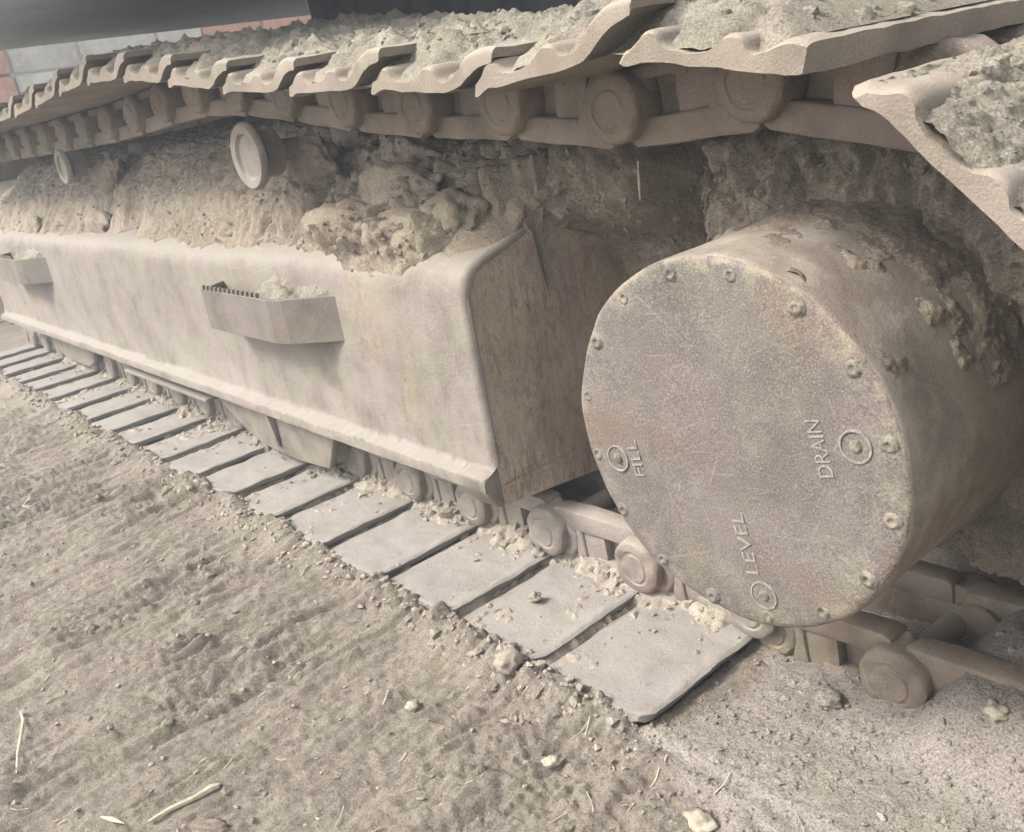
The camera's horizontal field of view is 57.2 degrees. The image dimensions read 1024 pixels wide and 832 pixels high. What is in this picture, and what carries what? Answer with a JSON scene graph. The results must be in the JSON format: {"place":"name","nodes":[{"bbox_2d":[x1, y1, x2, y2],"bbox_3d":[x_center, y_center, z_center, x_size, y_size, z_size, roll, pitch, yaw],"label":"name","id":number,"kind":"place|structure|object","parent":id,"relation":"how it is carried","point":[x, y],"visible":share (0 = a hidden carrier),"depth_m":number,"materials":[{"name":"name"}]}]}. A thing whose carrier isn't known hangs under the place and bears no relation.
{"place":"outdoors","nodes":[
{"label":"outdoors","id":0,"kind":"place"},
{"bbox_2d":[0,321,1023,831],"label":"ground","id":1,"kind":"structure","parent":0,"point":[352,749],"depth_m":1.22,"materials":[{"name":"brown soil"}]},
{"bbox_2d":[16,711,24,773],"bbox_3d":[-0.685,0.452,1.311,0.009,0.015,0.137,-17,21,-19],"label":"dry stalk","id":2,"kind":"object","parent":1,"relation":"on","point":[20,737],"visible":1,"depth_m":1.30,"materials":[{"name":"plant"}]},
{"bbox_2d":[22,491,39,507],"bbox_3d":[-1.107,0.196,2.163,0.043,0.021,0.122,-20,22,-25],"label":"straw tuft","id":3,"kind":"object","parent":1,"relation":"on","point":[25,504],"visible":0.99,"depth_m":2.17,"materials":[{"name":"beige plant"}]},
{"bbox_2d":[100,816,124,823],"bbox_3d":[-0.481,0.484,1.128,0.041,0.006,0.006,2,23,30],"label":"dry leaf","id":4,"kind":"object","parent":1,"relation":"on","point":[111,819],"visible":1,"depth_m":1.12,"materials":[{"name":"plant"}]},
{"bbox_2d":[0,15,311,149],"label":"wall","id":5,"kind":"structure","parent":1,"relation":"on","point":[22,70],"depth_m":5.55,"materials":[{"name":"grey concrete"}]},
{"bbox_2d":[148,783,219,822],"bbox_3d":[-0.398,0.467,1.138,0.088,0.011,0.010,-20,22,-26],"label":"wood splinter","id":6,"kind":"object","parent":1,"relation":"on","point":[208,789],"visible":1,"depth_m":1.14,"materials":[{"name":"beige wood"}]},
{"bbox_2d":[187,817,230,831],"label":"stone","id":7,"kind":"object","parent":1,"relation":"on","point":[206,824],"visible":1,"depth_m":1.08,"materials":[{"name":"beige stone"}]},
{"bbox_2d":[0,460,603,831],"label":"soil clods","id":8,"kind":"object","parent":1,"relation":"on","point":[536,690],"visible":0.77,"depth_m":1.28,"materials":[{"name":"brown soil"}]},
{"bbox_2d":[0,368,671,765],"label":"earth crumbs","id":9,"kind":"object","parent":1,"relation":"on","point":[574,700],"visible":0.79,"depth_m":1.49,"materials":[{"name":"brown soil"}]},
{"bbox_2d":[0,455,803,831],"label":"straw litter","id":10,"kind":"object","parent":1,"relation":"on","point":[366,693],"visible":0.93,"depth_m":1.18,"materials":[{"name":"beige plant"}]},
{"bbox_2d":[405,700,421,711],"bbox_3d":[-0.129,0.375,1.215,0.020,0.014,0.018,8,26,40],"label":"stone","id":11,"kind":"object","parent":1,"relation":"on","point":[413,705],"visible":1,"depth_m":1.21,"materials":[{"name":"beige stone"}]},
{"bbox_2d":[493,647,524,675],"bbox_3d":[-0.005,0.318,1.222,0.038,0.031,0.045,8,27,40],"label":"stone","id":12,"kind":"object","parent":1,"relation":"on","point":[507,661],"visible":1,"depth_m":1.21,"materials":[{"name":"beige stone"}]},
{"bbox_2d":[0,0,1023,725],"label":"excavator","id":13,"kind":"object","parent":1,"relation":"on","point":[680,342],"visible":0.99,"depth_m":1.26,"materials":[{"name":"metal"}]},
{"bbox_2d":[528,591,541,602],"bbox_3d":[0.034,0.263,1.364,0.021,0.019,0.023,-15,21,-15],"label":"stone","id":14,"kind":"object","parent":13,"relation":"on","point":[534,597],"visible":1,"depth_m":1.36,"materials":[{"name":"beige stone"}]},
{"bbox_2d":[531,547,546,557],"bbox_3d":[0.042,0.217,1.478,0.026,0.023,0.025,-14,20,-12],"label":"stone","id":15,"kind":"object","parent":13,"relation":"on","point":[538,552],"visible":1,"depth_m":1.47,"materials":[{"name":"beige stone"}]},
{"bbox_2d":[541,754,564,768],"bbox_3d":[0.047,0.395,1.076,0.029,0.013,0.018,-11,20,-3],"label":"stone","id":16,"kind":"object","parent":1,"relation":"on","point":[551,761],"visible":1,"depth_m":1.07,"materials":[{"name":"beige stone"}]},
{"bbox_2d":[682,806,718,831],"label":"stone","id":17,"kind":"object","parent":1,"relation":"on","point":[699,819],"visible":1,"depth_m":0.95,"materials":[{"name":"beige stone"}]},
{"bbox_2d":[608,640,1023,831],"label":"dust crumbs","id":18,"kind":"object","parent":1,"relation":"on","point":[990,815],"visible":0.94,"depth_m":1.00,"materials":[{"name":"grey soil"}]},
{"bbox_2d":[812,687,843,710],"bbox_3d":[0.364,0.325,1.078,0.036,0.019,0.033,-10,20,1],"label":"stone","id":19,"kind":"object","parent":1,"relation":"on","point":[828,698],"visible":1,"depth_m":1.07,"materials":[{"name":"grey stone"}]},
{"bbox_2d":[980,696,1009,722],"bbox_3d":[0.481,0.292,0.935,0.026,0.017,0.031,-17,21,-17],"label":"stone","id":20,"kind":"object","parent":1,"relation":"on","point":[994,710],"visible":1,"depth_m":0.93,"materials":[{"name":"beige stone"}]},
{"bbox_2d":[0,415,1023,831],"bbox_3d":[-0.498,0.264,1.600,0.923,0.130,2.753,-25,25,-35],"label":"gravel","id":21,"kind":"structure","parent":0,"point":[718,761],"depth_m":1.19,"materials":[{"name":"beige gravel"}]}
]}

